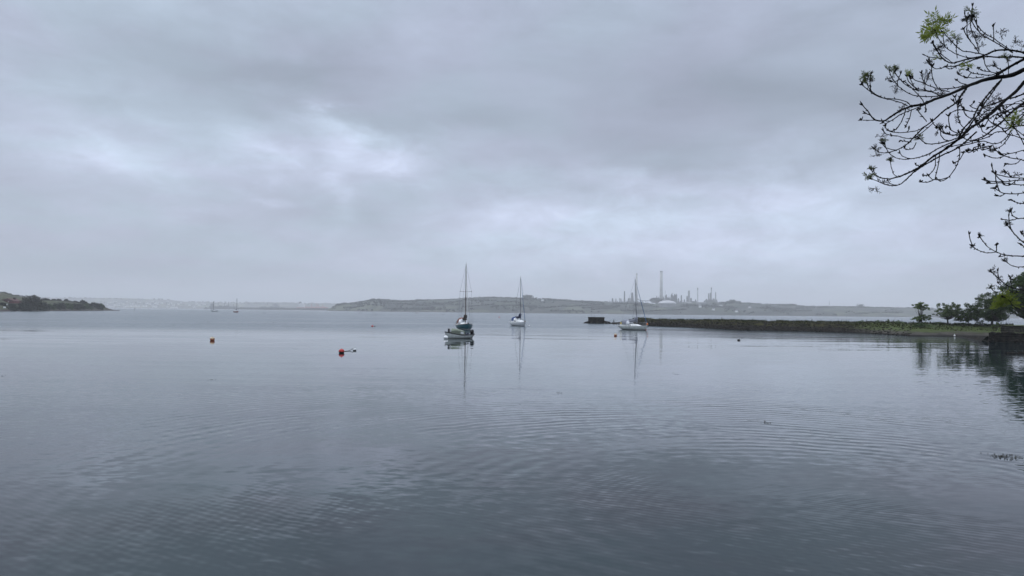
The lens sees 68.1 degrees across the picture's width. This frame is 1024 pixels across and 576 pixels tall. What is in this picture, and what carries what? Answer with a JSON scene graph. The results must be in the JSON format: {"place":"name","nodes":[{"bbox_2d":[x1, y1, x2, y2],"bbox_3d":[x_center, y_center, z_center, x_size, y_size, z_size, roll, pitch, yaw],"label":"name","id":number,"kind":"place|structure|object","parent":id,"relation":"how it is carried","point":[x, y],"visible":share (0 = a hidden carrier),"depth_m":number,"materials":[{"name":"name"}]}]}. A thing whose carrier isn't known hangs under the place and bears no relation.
{"place":"outdoors","nodes":[
{"label":"outdoors","id":0,"kind":"place"},
{"bbox_2d":[0,293,119,311],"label":"ground","id":1,"kind":"structure","parent":0,"point":[5,296],"depth_m":652.29,"materials":[{"name":"green plant"}]},
{"bbox_2d":[5,303,17,310],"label":"bush","id":2,"kind":"object","parent":1,"relation":"on","point":[11,307],"visible":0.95,"depth_m":468.30,"materials":[{"name":"green plant"}]},
{"bbox_2d":[3,298,21,302],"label":"red house","id":3,"kind":"structure","parent":1,"relation":"on","point":[11,300],"depth_m":533.74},
{"bbox_2d":[15,303,31,310],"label":"bush","id":4,"kind":"object","parent":1,"relation":"on","point":[23,307],"visible":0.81,"depth_m":493.12,"materials":[{"name":"green plant"}]},
{"bbox_2d":[20,295,48,310],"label":"bush","id":5,"kind":"object","parent":1,"relation":"on","point":[33,302],"visible":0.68,"depth_m":517.46,"materials":[{"name":"green plant"}]},
{"bbox_2d":[40,302,50,310],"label":"bush","id":6,"kind":"object","parent":1,"relation":"on","point":[46,308],"visible":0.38,"depth_m":544.64,"materials":[{"name":"green plant"}]},
{"bbox_2d":[53,303,61,309],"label":"bush","id":7,"kind":"object","parent":1,"relation":"on","point":[59,306],"visible":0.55,"depth_m":582.22,"materials":[{"name":"green plant"}]},
{"bbox_2d":[57,303,66,309],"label":"bush","id":8,"kind":"object","parent":1,"relation":"on","point":[63,306],"visible":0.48,"depth_m":593.96,"materials":[{"name":"green plant"}]},
{"bbox_2d":[65,303,74,309],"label":"bush","id":9,"kind":"object","parent":1,"relation":"on","point":[70,306],"visible":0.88,"depth_m":608.44,"materials":[{"name":"green plant"}]},
{"bbox_2d":[84,303,92,309],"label":"bush","id":10,"kind":"object","parent":1,"relation":"on","point":[86,305],"visible":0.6,"depth_m":652.91,"materials":[{"name":"green plant"}]},
{"bbox_2d":[94,303,102,309],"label":"bush","id":11,"kind":"object","parent":1,"relation":"on","point":[98,305],"visible":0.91,"depth_m":677.12,"materials":[{"name":"green plant"}]},
{"bbox_2d":[41,298,335,308],"bbox_3d":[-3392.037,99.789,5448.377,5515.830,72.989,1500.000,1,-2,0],"label":"hill","id":12,"kind":"structure","parent":0,"point":[185,305],"depth_m":5120.08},
{"bbox_2d":[43,297,334,304],"bbox_3d":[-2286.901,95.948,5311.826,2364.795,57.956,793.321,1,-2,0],"label":"woods","id":13,"kind":"object","parent":12,"relation":"on","point":[197,301],"visible":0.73,"depth_m":5414.37,"materials":[{"name":"green plant"}]},
{"bbox_2d":[0,308,1023,575],"bbox_3d":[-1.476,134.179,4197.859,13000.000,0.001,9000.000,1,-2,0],"label":"water","id":14,"kind":"structure","parent":0,"point":[178,442],"depth_m":17.84,"materials":[{"name":"grey liquid"}]},
{"bbox_2d":[209,303,235,308],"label":"naval ship","id":15,"kind":"object","parent":14,"relation":"on","point":[221,307],"visible":0.77,"depth_m":3440.08,"materials":[{"name":"grey paint"}]},
{"bbox_2d":[237,307,329,309],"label":"jetty","id":16,"kind":"object","parent":14,"relation":"in","point":[255,308],"visible":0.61,"depth_m":3086.95,"materials":[{"name":"grey concrete"}]},
{"bbox_2d":[297,302,327,308],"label":"tanker","id":17,"kind":"object","parent":14,"relation":"on","point":[301,305],"visible":0.65,"depth_m":3789.59,"materials":[{"name":"grey paint"}]},
{"bbox_2d":[445,328,474,338],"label":"motorboat","id":18,"kind":"object","parent":14,"relation":"on","point":[453,333],"visible":0.86,"depth_m":87.69,"materials":[{"name":"grey paint"}]},
{"bbox_2d":[455,266,472,329],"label":"sailing yacht","id":19,"kind":"object","parent":14,"relation":"on","point":[462,325],"visible":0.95,"depth_m":132.09,"materials":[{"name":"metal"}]},
{"bbox_2d":[509,278,525,325],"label":"sailing yacht","id":20,"kind":"object","parent":14,"relation":"on","point":[516,321],"visible":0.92,"depth_m":168.57,"materials":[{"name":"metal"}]},
{"bbox_2d":[584,317,604,323],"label":"stone block","id":21,"kind":"structure","parent":14,"relation":"in","point":[599,320],"depth_m":222.00,"materials":[{"name":"grey stone"}]},
{"bbox_2d":[617,280,647,329],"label":"sailing yacht","id":22,"kind":"object","parent":14,"relation":"on","point":[625,324],"visible":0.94,"depth_m":142.78,"materials":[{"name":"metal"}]},
{"bbox_2d":[980,452,1020,459],"bbox_3d":[11.301,3.851,17.374,0.731,0.026,0.830,1,-2,0],"label":"seaweed","id":23,"kind":"object","parent":14,"relation":"on","point":[1004,456],"visible":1,"depth_m":17.32,"materials":[{"name":"plant"}]},
{"bbox_2d":[986,326,1023,342],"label":"quay","id":24,"kind":"structure","parent":14,"relation":"in","point":[1009,335],"depth_m":94.86,"materials":[{"name":"stone"}]},
{"bbox_2d":[0,0,1023,308],"label":"sky","id":25,"kind":"structure","parent":0,"point":[304,151],"materials":[{"name":"grey"}]},
{"bbox_2d":[327,295,1019,317],"bbox_3d":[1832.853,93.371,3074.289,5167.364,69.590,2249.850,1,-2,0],"label":"terrain","id":26,"kind":"structure","parent":0,"point":[758,311],"depth_m":2116.92,"materials":[{"name":"green plant"}]},
{"bbox_2d":[636,273,637,300],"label":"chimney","id":27,"kind":"object","parent":26,"relation":"on","point":[637,286],"visible":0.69,"depth_m":2949.75,"materials":[{"name":"concrete"}]},
{"bbox_2d":[655,296,659,303],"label":"process building","id":28,"kind":"structure","parent":26,"relation":"on","point":[657,300],"depth_m":2863.28,"materials":[{"name":"grey metal"}]},
{"bbox_2d":[660,271,662,300],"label":"chimney","id":29,"kind":"object","parent":26,"relation":"on","point":[661,285],"visible":0.81,"depth_m":2897.28,"materials":[{"name":"concrete"}]},
{"bbox_2d":[658,300,675,307],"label":"storage tank","id":30,"kind":"object","parent":26,"relation":"on","point":[665,303],"visible":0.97,"depth_m":2210.33,"materials":[{"name":"white metal"}]},
{"bbox_2d":[704,299,717,302],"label":"process building","id":31,"kind":"structure","parent":26,"relation":"on","point":[711,300],"depth_m":2859.80,"materials":[{"name":"grey metal"}]},
{"bbox_2d":[631,318,1023,336],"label":"shore","id":32,"kind":"structure","parent":0,"point":[964,331],"depth_m":137.52,"materials":[{"name":"grey stone"}]},
{"bbox_2d":[611,319,911,335],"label":"boulders","id":33,"kind":"object","parent":32,"relation":"on","point":[797,329],"visible":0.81,"depth_m":150.66,"materials":[{"name":"stone"}]},
{"bbox_2d":[633,316,1013,330],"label":"grass","id":34,"kind":"structure","parent":32,"relation":"on","point":[847,322],"depth_m":144.40,"materials":[{"name":"green plant"}]},
{"bbox_2d":[910,302,931,321],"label":"tree","id":35,"kind":"object","parent":32,"relation":"on","point":[920,317],"visible":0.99,"depth_m":131.01,"materials":[{"name":"green plant"}]},
{"bbox_2d":[912,322,931,326],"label":"shore bush","id":36,"kind":"object","parent":32,"relation":"on","point":[919,324],"visible":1,"depth_m":129.25,"materials":[{"name":"green plant"}]},
{"bbox_2d":[933,302,962,323],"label":"tree","id":37,"kind":"object","parent":32,"relation":"on","point":[948,312],"visible":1,"depth_m":131.07,"materials":[{"name":"green plant"}]},
{"bbox_2d":[954,303,981,323],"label":"tree","id":38,"kind":"object","parent":32,"relation":"on","point":[969,317],"visible":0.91,"depth_m":130.65,"materials":[{"name":"green plant"}]},
{"bbox_2d":[958,336,988,340],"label":"slipway","id":39,"kind":"structure","parent":32,"relation":"on","point":[981,338],"depth_m":103.46,"materials":[{"name":"concrete"}]},
{"bbox_2d":[973,320,985,325],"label":"shore bush","id":40,"kind":"object","parent":32,"relation":"on","point":[981,321],"visible":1,"depth_m":129.96,"materials":[{"name":"green plant"}]},
{"bbox_2d":[969,292,1011,324],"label":"bushy tree","id":41,"kind":"object","parent":32,"relation":"on","point":[995,315],"visible":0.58,"depth_m":128.44,"materials":[{"name":"green plant"}]},
{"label":"bank","id":42,"kind":"structure","parent":0,"visible":0},
{"bbox_2d":[858,3,1023,310],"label":"ash tree","id":43,"kind":"object","parent":42,"relation":"on","point":[927,34],"visible":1,"depth_m":7.74,"materials":[{"name":"green plant"}]},
{"bbox_2d":[994,272,1023,318],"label":"tree","id":44,"kind":"object","parent":42,"relation":"on","point":[1018,282],"visible":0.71,"depth_m":97.62,"materials":[{"name":"green plant"}]}
]}

